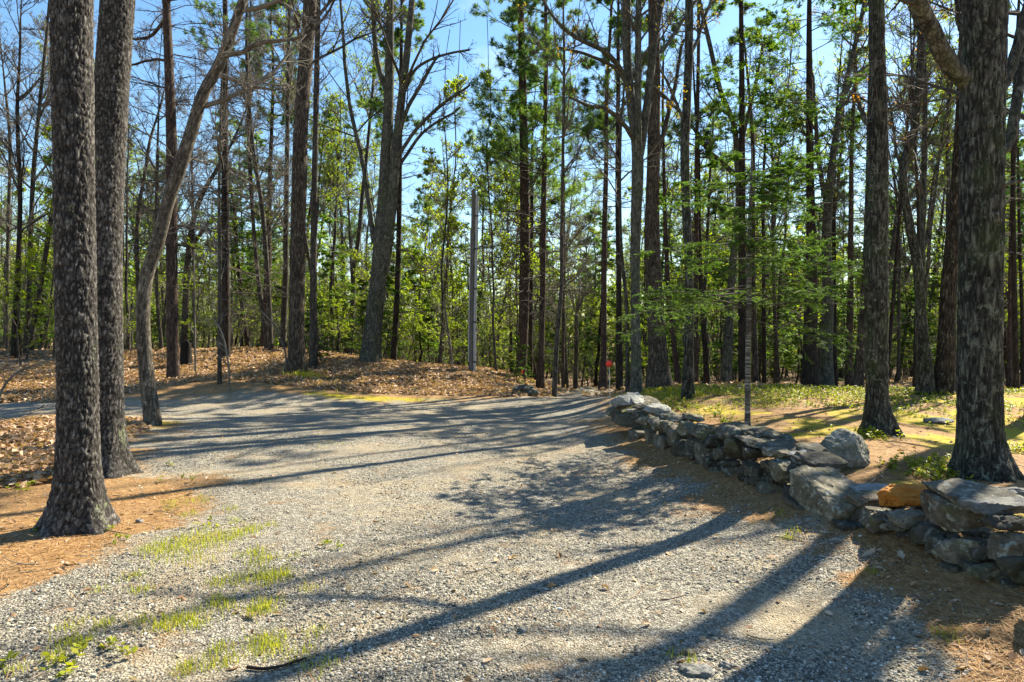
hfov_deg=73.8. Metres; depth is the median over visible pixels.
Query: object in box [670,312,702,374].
hemlock sapling
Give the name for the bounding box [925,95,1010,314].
bare tree
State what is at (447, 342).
bare shrub
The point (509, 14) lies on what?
pine tree
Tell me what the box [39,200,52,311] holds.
thin tree
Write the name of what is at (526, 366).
hemlock sapling
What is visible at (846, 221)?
pine tree
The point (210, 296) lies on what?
leafy sapling
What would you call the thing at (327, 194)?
slim tree
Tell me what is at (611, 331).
thin tree
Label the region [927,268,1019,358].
leafy sapling
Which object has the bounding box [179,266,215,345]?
leafy sapling
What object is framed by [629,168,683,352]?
hemlock tree
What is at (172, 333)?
pine tree
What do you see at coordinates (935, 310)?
thin tree
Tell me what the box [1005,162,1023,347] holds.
pine tree
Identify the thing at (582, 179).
bare tree
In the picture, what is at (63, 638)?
fallen stick
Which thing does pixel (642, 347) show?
leafy sapling
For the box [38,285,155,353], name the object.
bare shrub
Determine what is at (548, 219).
hemlock tree
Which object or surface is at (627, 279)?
bare tree
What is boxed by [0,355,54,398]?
dead sapling
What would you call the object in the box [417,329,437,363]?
hemlock sapling
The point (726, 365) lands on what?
crooked tree
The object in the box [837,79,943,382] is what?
slim tree
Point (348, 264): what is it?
bare tree
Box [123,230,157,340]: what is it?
hemlock tree
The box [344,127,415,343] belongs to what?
bare tree
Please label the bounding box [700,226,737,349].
thin tree
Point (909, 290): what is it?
thin tree
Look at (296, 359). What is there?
oak tree
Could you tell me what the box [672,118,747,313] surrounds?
bare tree
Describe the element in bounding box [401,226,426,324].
bare tree
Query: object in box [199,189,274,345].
hemlock tree
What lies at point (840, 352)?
hemlock sapling
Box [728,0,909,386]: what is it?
pine tree
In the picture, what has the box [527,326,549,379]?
leafy sapling
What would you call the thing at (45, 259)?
slim tree
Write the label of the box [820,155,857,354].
bare tree
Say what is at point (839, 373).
hemlock tree
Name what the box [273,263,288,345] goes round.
leafy sapling
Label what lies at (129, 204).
bare tree
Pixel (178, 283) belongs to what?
hemlock tree
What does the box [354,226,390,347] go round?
hemlock tree
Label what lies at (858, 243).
hemlock tree
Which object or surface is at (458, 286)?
thin tree
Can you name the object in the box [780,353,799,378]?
bare shrub
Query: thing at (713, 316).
thin tree
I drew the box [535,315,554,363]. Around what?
thin tree
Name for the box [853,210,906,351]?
hemlock tree
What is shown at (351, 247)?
bare tree
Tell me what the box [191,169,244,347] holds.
bare tree
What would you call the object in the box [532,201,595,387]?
sapling
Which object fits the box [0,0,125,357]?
slim tree
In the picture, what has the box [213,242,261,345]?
hemlock tree
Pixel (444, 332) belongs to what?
bare shrub
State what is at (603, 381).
pine tree
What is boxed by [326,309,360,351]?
hemlock sapling
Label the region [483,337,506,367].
bare shrub
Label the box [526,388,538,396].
rock
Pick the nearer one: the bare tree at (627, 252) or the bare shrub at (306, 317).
the bare shrub at (306, 317)
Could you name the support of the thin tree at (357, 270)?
on the ground at (820, 420)
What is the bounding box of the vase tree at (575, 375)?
[552,261,597,388]
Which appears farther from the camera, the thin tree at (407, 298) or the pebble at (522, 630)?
the thin tree at (407, 298)
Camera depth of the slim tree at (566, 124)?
19.91 m
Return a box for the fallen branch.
[0,402,55,422]
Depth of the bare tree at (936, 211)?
49.99 m
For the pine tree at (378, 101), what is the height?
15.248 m
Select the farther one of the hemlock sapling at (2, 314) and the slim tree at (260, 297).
the hemlock sapling at (2, 314)
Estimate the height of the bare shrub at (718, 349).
5.294 m
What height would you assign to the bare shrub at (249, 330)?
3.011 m
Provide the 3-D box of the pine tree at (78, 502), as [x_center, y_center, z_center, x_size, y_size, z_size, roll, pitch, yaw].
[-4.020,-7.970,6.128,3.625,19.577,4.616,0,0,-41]
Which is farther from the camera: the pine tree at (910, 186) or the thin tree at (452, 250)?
the thin tree at (452, 250)
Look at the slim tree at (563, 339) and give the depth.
28.92 m
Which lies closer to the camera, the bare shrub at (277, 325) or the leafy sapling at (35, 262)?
the leafy sapling at (35, 262)
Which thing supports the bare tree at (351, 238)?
on the ground at (820, 420)
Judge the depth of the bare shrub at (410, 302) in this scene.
31.67 m
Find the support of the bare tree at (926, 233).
on the ground at (820, 420)
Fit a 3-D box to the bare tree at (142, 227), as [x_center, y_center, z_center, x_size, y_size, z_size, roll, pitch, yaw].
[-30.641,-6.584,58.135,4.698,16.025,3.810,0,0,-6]
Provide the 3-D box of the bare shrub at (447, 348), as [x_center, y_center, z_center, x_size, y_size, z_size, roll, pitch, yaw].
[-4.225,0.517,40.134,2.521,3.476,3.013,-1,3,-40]
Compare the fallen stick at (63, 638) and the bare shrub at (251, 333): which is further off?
the bare shrub at (251, 333)
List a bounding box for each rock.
[512,384,534,392]
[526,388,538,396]
[678,663,714,677]
[923,417,954,423]
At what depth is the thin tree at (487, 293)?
34.88 m
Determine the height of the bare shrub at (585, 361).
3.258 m
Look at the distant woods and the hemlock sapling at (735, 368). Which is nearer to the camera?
the hemlock sapling at (735, 368)
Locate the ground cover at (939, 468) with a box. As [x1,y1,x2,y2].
[640,381,1023,480]
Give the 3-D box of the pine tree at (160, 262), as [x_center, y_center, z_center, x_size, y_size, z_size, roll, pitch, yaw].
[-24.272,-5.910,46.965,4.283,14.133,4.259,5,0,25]
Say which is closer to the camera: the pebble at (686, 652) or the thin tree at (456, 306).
the pebble at (686, 652)
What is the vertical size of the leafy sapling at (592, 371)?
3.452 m
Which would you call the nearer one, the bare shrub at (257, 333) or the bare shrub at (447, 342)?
the bare shrub at (257, 333)
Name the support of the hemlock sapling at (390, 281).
on the ground at (820, 420)
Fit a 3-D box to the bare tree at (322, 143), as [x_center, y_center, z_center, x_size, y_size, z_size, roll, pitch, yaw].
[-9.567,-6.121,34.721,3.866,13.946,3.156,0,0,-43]
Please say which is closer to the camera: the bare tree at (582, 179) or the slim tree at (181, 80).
the slim tree at (181, 80)
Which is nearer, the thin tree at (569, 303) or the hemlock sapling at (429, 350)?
the hemlock sapling at (429, 350)
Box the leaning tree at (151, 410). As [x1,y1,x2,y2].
[132,0,335,425]
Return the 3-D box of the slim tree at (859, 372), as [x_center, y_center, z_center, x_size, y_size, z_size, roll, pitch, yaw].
[10.590,-6.385,19.839,2.669,16.223,3.156,0,0,23]
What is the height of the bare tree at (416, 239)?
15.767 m
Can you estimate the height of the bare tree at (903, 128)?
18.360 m
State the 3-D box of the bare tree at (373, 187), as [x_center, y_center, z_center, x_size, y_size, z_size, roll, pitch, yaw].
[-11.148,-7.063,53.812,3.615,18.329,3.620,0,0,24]
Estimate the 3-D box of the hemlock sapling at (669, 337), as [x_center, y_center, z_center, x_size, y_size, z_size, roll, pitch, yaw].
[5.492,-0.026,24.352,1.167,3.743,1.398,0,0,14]
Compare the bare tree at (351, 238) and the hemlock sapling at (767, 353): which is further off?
the bare tree at (351, 238)
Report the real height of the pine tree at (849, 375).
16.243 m
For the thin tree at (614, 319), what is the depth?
46.94 m
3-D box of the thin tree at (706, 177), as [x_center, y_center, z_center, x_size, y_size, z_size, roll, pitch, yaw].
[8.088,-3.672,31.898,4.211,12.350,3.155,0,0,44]
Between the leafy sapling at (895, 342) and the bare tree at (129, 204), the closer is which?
the leafy sapling at (895, 342)
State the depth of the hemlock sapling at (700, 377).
39.33 m
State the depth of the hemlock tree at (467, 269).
38.39 m
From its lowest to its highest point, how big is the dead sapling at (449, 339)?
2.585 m
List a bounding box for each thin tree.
[0,159,45,348]
[1,241,26,348]
[11,261,52,348]
[17,124,54,358]
[22,181,53,348]
[24,279,54,348]
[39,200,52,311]
[123,266,135,348]
[125,203,163,329]
[127,141,196,339]
[130,197,165,347]
[130,262,179,330]
[159,263,190,338]
[180,160,261,346]
[232,220,281,329]
[239,212,280,331]
[246,133,281,319]
[270,173,331,314]
[271,195,324,326]
[271,263,308,324]
[272,246,288,324]
[317,206,349,350]
[317,227,365,353]
[332,225,392,331]
[354,236,372,332]
[356,244,390,332]
[368,245,394,309]
[384,249,410,347]
[393,20,489,362]
[406,255,451,360]
[407,30,501,362]
[411,147,469,360]
[425,214,486,355]
[439,233,482,364]
[439,248,467,346]
[445,274,468,359]
[455,19,539,371]
[457,243,488,358]
[465,163,552,348]
[467,215,505,367]
[497,182,552,353]
[500,263,557,371]
[533,246,575,372]
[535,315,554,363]
[537,226,572,383]
[545,284,574,382]
[555,263,599,383]
[567,253,610,384]
[579,310,612,373]
[591,186,678,383]
[596,233,643,364]
[609,282,643,359]
[661,168,727,352]
[662,148,726,348]
[663,124,720,345]
[672,225,717,358]
[698,231,724,380]
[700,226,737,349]
[712,303,737,374]
[715,167,778,352]
[735,213,792,381]
[756,145,803,348]
[766,233,820,378]
[774,118,865,351]
[837,205,903,343]
[842,236,863,354]
[845,274,860,329]
[889,217,932,336]
[926,266,938,353]
[928,127,1018,291]
[951,152,1023,380]
[1004,243,1023,339]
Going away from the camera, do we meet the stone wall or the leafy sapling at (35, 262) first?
the stone wall
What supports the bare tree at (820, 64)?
on the ground at (820, 420)
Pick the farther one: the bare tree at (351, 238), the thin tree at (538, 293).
the bare tree at (351, 238)
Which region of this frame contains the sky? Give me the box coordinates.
[0,0,1023,344]
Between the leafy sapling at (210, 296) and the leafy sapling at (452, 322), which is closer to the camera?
the leafy sapling at (452, 322)
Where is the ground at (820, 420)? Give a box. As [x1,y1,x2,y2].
[0,342,1023,681]
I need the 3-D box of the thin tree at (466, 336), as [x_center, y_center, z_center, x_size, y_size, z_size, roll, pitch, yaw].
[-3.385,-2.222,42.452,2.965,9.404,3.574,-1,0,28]
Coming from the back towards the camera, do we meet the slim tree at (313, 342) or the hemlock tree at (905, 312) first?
the hemlock tree at (905, 312)
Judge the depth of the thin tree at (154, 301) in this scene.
47.53 m
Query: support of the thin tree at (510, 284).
on the ground at (820, 420)
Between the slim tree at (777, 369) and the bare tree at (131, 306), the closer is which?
the slim tree at (777, 369)
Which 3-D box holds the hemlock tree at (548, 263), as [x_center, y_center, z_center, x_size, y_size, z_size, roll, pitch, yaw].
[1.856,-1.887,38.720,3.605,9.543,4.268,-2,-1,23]
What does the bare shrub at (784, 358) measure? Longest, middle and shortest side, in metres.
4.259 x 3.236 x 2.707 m
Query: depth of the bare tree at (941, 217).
33.45 m
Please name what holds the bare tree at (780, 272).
on the ground at (820, 420)
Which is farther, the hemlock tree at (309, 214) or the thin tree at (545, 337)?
the thin tree at (545, 337)
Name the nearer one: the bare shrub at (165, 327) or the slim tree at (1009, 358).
the slim tree at (1009, 358)
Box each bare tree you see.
[0,144,7,215]
[0,167,25,348]
[0,191,15,275]
[0,212,34,308]
[13,80,50,239]
[24,220,53,347]
[35,14,139,273]
[35,169,53,248]
[122,136,146,348]
[123,78,154,348]
[123,130,180,348]
[124,145,153,282]
[124,168,165,319]
[187,211,216,333]
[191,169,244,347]
[208,122,263,346]
[210,123,273,328]
[271,169,318,268]
[279,89,357,345]
[305,107,354,341]
[305,209,341,349]
[307,82,373,348]
[319,98,373,310]
[319,162,359,321]
[323,0,417,353]
[324,192,369,296]
[328,220,361,317]
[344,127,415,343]
[346,137,380,354]
[366,198,411,358]
[396,205,448,362]
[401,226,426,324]
[402,195,449,361]
[422,136,470,364]
[447,115,513,364]
[477,91,540,349]
[478,124,538,372]
[484,127,556,367]
[486,190,514,371]
[489,224,538,333]
[494,130,573,375]
[537,145,601,377]
[551,212,586,381]
[565,171,614,346]
[567,217,615,385]
[600,183,670,386]
[622,218,647,353]
[623,214,644,376]
[641,139,679,340]
[644,103,703,302]
[659,163,691,272]
[660,36,776,382]
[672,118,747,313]
[691,124,747,277]
[702,108,783,331]
[704,142,730,381]
[705,122,769,323]
[745,5,826,373]
[746,90,823,382]
[760,195,793,334]
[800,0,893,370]
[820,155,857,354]
[836,162,863,251]
[854,170,896,294]
[858,0,958,275]
[859,69,955,381]
[888,151,951,374]
[889,9,1012,233]
[889,163,928,243]
[889,177,912,375]
[910,106,954,321]
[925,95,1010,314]
[925,136,945,303]
[926,100,952,338]
[938,51,1023,382]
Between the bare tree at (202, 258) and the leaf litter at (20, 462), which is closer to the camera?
the leaf litter at (20, 462)
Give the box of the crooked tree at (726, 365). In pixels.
[646,0,790,383]
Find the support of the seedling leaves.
on the gravel road
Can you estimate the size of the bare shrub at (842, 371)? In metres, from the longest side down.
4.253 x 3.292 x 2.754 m
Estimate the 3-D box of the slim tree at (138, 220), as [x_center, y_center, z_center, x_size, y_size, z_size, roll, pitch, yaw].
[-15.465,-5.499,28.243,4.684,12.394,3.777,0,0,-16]
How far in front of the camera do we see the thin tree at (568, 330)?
38.14 m
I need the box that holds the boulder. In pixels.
[820,428,869,468]
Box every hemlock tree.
[9,225,54,348]
[123,217,146,328]
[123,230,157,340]
[151,240,191,321]
[165,254,215,340]
[178,236,213,347]
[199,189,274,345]
[203,110,277,347]
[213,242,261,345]
[216,130,289,328]
[276,105,335,316]
[353,290,365,354]
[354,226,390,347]
[385,250,421,357]
[444,219,488,362]
[477,297,492,366]
[478,231,508,368]
[479,271,515,363]
[509,275,552,378]
[510,224,578,372]
[515,240,552,379]
[534,200,573,376]
[545,294,565,378]
[560,213,630,386]
[571,221,610,375]
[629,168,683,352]
[660,229,700,374]
[665,231,701,343]
[709,314,722,377]
[712,228,737,379]
[757,201,800,367]
[757,238,801,368]
[766,221,842,372]
[781,236,819,349]
[787,166,858,377]
[838,242,862,311]
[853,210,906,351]
[889,187,913,374]
[889,201,935,376]
[890,255,936,361]
[907,225,956,360]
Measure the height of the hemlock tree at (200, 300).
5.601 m
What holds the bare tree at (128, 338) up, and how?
on the ground at (820, 420)
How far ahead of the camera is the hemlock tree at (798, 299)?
43.79 m
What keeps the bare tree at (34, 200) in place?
on the ground at (820, 420)
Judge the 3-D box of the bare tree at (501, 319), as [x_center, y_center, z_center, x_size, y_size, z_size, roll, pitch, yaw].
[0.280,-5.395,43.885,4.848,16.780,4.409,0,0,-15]
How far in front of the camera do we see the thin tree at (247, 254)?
38.94 m
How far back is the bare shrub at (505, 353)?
45.18 m
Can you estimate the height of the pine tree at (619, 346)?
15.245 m
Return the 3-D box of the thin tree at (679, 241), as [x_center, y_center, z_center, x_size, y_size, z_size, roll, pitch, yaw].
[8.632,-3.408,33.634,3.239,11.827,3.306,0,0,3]
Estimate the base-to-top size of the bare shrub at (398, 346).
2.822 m
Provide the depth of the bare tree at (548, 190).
34.68 m
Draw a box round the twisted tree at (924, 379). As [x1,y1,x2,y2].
[803,0,1014,394]
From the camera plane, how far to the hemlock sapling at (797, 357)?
27.64 m
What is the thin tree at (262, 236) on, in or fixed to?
on the ground at (820, 420)
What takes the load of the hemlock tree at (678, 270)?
on the ground at (820, 420)
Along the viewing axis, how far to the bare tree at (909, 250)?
40.93 m
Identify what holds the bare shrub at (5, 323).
on the ground at (820, 420)
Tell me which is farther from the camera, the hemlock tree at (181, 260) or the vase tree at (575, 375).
the hemlock tree at (181, 260)
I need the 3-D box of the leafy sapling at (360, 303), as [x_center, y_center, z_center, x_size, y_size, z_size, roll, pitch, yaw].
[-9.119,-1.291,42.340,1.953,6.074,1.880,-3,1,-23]
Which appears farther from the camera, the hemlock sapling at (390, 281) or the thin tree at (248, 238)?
the thin tree at (248, 238)
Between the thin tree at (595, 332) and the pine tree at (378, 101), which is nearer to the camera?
the pine tree at (378, 101)
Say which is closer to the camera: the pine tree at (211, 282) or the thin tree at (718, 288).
the thin tree at (718, 288)
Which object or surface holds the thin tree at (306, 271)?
on the ground at (820, 420)
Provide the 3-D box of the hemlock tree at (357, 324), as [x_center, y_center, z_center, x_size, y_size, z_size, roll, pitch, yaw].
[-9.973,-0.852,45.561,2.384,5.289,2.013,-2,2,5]
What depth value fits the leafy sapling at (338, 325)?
25.68 m
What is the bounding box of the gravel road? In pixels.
[0,387,977,681]
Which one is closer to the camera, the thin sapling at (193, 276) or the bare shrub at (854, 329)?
the thin sapling at (193, 276)
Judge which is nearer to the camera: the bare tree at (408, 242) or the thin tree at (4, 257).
the thin tree at (4, 257)
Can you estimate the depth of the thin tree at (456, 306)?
46.64 m
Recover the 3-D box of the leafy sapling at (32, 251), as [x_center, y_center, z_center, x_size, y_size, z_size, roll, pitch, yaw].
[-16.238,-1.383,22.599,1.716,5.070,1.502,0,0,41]
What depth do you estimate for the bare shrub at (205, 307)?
28.71 m
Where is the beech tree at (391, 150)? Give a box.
[271,0,484,362]
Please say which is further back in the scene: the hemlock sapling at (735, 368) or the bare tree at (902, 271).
the bare tree at (902, 271)
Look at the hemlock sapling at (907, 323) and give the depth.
27.96 m
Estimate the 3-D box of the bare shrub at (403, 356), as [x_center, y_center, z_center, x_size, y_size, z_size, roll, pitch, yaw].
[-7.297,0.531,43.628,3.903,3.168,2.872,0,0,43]
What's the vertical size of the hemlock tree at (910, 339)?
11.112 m
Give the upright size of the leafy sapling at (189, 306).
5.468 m
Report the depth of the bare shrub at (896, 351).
31.68 m
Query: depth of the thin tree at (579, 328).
42.98 m
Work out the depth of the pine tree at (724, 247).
45.10 m
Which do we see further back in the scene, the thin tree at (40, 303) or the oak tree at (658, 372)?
the thin tree at (40, 303)
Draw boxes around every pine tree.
[0,142,34,234]
[30,0,120,537]
[94,0,143,478]
[94,0,276,377]
[128,151,195,341]
[141,0,308,357]
[206,250,221,324]
[218,0,313,346]
[241,190,278,346]
[317,100,374,352]
[339,0,459,360]
[386,223,417,358]
[401,159,446,359]
[442,0,603,379]
[469,0,603,388]
[546,0,644,390]
[569,208,615,360]
[578,0,647,390]
[660,0,728,384]
[672,179,737,360]
[694,0,821,382]
[710,193,737,340]
[715,0,772,382]
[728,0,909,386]
[815,164,860,284]
[818,0,887,385]
[888,30,956,380]
[1003,148,1023,381]
[1005,140,1023,276]
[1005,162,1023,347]
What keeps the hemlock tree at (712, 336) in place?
on the ground at (820, 420)
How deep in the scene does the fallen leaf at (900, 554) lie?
4.75 m
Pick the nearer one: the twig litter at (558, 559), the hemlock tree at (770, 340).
the twig litter at (558, 559)
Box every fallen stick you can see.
[54,629,80,642]
[246,657,306,669]
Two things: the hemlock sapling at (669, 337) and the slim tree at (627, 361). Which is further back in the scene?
the hemlock sapling at (669, 337)
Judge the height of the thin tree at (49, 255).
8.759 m
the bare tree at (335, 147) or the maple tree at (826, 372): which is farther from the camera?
the bare tree at (335, 147)
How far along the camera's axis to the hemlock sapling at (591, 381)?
46.87 m
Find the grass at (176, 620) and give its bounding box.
[2,368,963,680]
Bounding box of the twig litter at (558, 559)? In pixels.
[0,389,1023,681]
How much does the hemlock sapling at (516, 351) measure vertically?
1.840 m
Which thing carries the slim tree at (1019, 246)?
on the ground at (820, 420)
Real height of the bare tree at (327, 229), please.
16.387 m
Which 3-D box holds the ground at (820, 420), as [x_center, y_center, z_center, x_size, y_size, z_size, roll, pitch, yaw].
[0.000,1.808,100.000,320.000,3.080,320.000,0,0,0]
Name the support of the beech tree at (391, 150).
on the ground at (820, 420)
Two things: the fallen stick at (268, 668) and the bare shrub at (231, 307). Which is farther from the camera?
the bare shrub at (231, 307)
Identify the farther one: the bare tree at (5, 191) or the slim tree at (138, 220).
the bare tree at (5, 191)
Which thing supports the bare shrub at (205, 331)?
on the ground at (820, 420)
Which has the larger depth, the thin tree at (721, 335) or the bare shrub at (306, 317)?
the thin tree at (721, 335)
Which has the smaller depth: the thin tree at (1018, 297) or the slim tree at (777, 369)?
the slim tree at (777, 369)
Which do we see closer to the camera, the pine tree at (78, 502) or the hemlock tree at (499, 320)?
the pine tree at (78, 502)
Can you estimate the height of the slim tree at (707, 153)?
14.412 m
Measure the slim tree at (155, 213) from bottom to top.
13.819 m
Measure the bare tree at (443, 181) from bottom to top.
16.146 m
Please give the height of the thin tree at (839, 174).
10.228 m
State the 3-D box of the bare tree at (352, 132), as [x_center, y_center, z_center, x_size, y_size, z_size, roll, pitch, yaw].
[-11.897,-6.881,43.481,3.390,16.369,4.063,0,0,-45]
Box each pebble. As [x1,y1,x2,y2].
[518,626,528,633]
[680,649,695,654]
[719,661,732,669]
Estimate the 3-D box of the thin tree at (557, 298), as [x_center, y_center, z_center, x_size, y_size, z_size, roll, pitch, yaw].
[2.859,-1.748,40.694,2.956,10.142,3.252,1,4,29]
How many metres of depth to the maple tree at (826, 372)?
21.90 m
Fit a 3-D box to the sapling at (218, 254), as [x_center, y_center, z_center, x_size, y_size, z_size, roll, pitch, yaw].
[-7.277,-3.387,17.694,2.627,9.480,3.142,0,0,0]
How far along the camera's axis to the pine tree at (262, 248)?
55.02 m
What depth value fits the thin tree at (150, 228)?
38.32 m
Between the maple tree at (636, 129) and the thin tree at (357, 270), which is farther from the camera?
the thin tree at (357, 270)
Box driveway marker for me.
[606,359,612,389]
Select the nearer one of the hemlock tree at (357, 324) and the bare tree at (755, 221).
the bare tree at (755, 221)
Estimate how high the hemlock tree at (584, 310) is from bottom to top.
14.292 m
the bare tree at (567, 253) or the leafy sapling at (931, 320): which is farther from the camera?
the bare tree at (567, 253)
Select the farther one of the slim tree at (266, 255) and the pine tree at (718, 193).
the pine tree at (718, 193)
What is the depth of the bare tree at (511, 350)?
39.79 m
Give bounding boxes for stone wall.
[606,392,1023,587]
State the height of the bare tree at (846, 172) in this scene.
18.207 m
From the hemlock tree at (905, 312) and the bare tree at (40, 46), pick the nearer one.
the bare tree at (40, 46)
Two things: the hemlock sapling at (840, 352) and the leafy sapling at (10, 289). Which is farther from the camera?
the leafy sapling at (10, 289)
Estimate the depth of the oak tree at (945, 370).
14.88 m
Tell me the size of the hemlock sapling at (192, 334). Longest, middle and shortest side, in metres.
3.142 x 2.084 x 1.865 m
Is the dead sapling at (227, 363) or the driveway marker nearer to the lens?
the driveway marker
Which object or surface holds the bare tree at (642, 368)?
on the ground at (820, 420)
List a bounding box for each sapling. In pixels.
[0,224,51,366]
[0,235,53,358]
[0,269,13,345]
[0,287,53,346]
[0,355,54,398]
[1,263,23,335]
[32,252,53,348]
[150,308,165,348]
[167,31,278,383]
[178,196,231,347]
[178,234,214,347]
[178,266,205,344]
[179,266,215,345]
[179,313,205,345]
[185,242,206,372]
[200,259,217,345]
[202,314,230,391]
[230,256,251,346]
[250,316,278,347]
[253,305,286,371]
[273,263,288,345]
[305,267,335,350]
[305,300,344,352]
[305,308,335,360]
[317,196,360,351]
[319,299,354,353]
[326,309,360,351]
[347,279,368,349]
[350,283,367,343]
[355,242,400,353]
[381,309,409,357]
[391,247,440,361]
[391,278,436,359]
[398,277,436,360]
[402,281,416,361]
[402,294,433,359]
[405,232,454,362]
[408,296,444,362]
[417,277,468,363]
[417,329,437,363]
[436,297,452,364]
[457,301,480,364]
[481,311,510,369]
[489,313,516,367]
[505,336,530,381]
[516,345,534,384]
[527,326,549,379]
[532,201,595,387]
[578,352,594,386]
[583,341,599,385]
[599,343,630,384]
[607,306,630,375]
[623,290,647,370]
[626,256,667,356]
[640,315,671,365]
[665,288,681,369]
[667,340,682,380]
[669,352,682,379]
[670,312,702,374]
[680,338,715,379]
[698,256,751,371]
[709,287,737,377]
[751,331,780,376]
[769,232,844,383]
[779,285,802,382]
[780,313,802,378]
[818,301,845,380]
[837,286,858,369]
[889,304,911,362]
[890,289,956,368]
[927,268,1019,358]
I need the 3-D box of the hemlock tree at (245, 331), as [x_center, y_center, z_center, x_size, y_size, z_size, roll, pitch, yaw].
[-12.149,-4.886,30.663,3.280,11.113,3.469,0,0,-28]
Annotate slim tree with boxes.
[0,0,53,352]
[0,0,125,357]
[0,2,98,349]
[0,13,50,348]
[123,0,217,348]
[123,55,194,348]
[135,48,281,342]
[142,37,230,347]
[186,0,310,349]
[188,0,292,347]
[245,6,359,350]
[254,0,332,347]
[279,0,356,367]
[498,63,570,378]
[518,0,606,396]
[535,95,614,387]
[573,0,697,391]
[623,0,701,383]
[669,24,738,383]
[725,27,818,383]
[737,17,795,383]
[796,0,864,385]
[826,22,914,387]
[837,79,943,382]
[857,0,954,376]
[868,0,955,387]
[948,3,1023,385]
[1005,1,1023,389]
[1005,90,1023,387]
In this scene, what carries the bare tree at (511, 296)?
on the ground at (820, 420)
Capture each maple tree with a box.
[516,0,705,392]
[626,0,723,399]
[775,0,896,385]
[778,0,919,436]
[828,0,1023,415]
[871,0,1023,482]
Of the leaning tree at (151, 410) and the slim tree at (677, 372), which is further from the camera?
the slim tree at (677, 372)
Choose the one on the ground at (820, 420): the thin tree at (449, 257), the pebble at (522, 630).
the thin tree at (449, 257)
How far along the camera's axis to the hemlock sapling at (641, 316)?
30.07 m
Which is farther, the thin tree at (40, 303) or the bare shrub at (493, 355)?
the bare shrub at (493, 355)
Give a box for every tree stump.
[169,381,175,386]
[180,340,192,365]
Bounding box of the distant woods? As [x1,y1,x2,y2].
[0,194,1022,375]
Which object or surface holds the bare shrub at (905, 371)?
on the ground at (820, 420)
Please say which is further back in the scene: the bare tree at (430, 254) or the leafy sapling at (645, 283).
the bare tree at (430, 254)
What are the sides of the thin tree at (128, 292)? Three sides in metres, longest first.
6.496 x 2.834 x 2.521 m
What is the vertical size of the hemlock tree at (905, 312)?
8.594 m
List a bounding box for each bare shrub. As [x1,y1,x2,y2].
[0,279,46,347]
[0,300,45,346]
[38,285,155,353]
[150,309,199,347]
[178,296,216,346]
[180,261,265,347]
[189,297,237,347]
[195,269,260,347]
[216,257,326,346]
[230,302,260,346]
[235,298,260,345]
[251,299,306,347]
[287,304,320,343]
[306,297,356,349]
[347,288,401,357]
[382,287,428,357]
[382,316,426,358]
[382,329,419,360]
[397,315,420,359]
[413,286,466,361]
[415,349,456,362]
[424,312,462,363]
[430,325,463,362]
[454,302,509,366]
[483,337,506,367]
[486,327,515,370]
[548,344,587,383]
[559,332,611,385]
[568,348,590,379]
[573,313,642,384]
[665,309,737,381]
[710,349,737,379]
[751,325,785,378]
[771,326,797,378]
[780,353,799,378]
[837,298,858,380]
[837,303,857,378]
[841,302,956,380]
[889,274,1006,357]
[889,313,912,377]
[894,326,913,379]
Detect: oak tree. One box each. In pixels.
[243,0,425,374]
[596,0,710,389]
[908,0,1006,394]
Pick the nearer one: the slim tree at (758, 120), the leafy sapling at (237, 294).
the slim tree at (758, 120)
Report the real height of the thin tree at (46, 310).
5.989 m
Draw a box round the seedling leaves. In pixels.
[0,459,343,680]
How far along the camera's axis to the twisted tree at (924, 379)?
14.88 m
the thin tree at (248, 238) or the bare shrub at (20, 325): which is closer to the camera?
the bare shrub at (20, 325)
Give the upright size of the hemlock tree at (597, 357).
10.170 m
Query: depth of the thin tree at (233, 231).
30.33 m
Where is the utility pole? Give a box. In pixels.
[468,189,478,372]
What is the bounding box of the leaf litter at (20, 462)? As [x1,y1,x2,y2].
[0,346,1023,681]
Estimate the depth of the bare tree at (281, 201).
60.78 m
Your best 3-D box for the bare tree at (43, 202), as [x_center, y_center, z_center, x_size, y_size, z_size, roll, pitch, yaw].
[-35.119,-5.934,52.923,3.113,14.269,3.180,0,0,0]
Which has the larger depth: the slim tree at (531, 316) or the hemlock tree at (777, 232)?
the hemlock tree at (777, 232)
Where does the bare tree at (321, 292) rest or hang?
on the ground at (820, 420)
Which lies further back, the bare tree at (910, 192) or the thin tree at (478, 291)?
the bare tree at (910, 192)
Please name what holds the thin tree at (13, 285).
on the ground at (820, 420)
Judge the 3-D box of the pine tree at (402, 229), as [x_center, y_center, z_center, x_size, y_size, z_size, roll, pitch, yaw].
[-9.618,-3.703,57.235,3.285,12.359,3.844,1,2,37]
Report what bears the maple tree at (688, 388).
on the ground at (820, 420)
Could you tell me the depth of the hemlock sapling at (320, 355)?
22.54 m
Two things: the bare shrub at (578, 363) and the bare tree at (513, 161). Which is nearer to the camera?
the bare tree at (513, 161)
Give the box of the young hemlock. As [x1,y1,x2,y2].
[613,128,892,425]
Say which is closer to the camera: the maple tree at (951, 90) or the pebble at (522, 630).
the pebble at (522, 630)
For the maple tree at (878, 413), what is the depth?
8.78 m
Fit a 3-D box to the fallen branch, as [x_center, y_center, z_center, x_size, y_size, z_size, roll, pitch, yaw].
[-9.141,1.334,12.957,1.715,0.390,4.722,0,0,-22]
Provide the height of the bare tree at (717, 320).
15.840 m

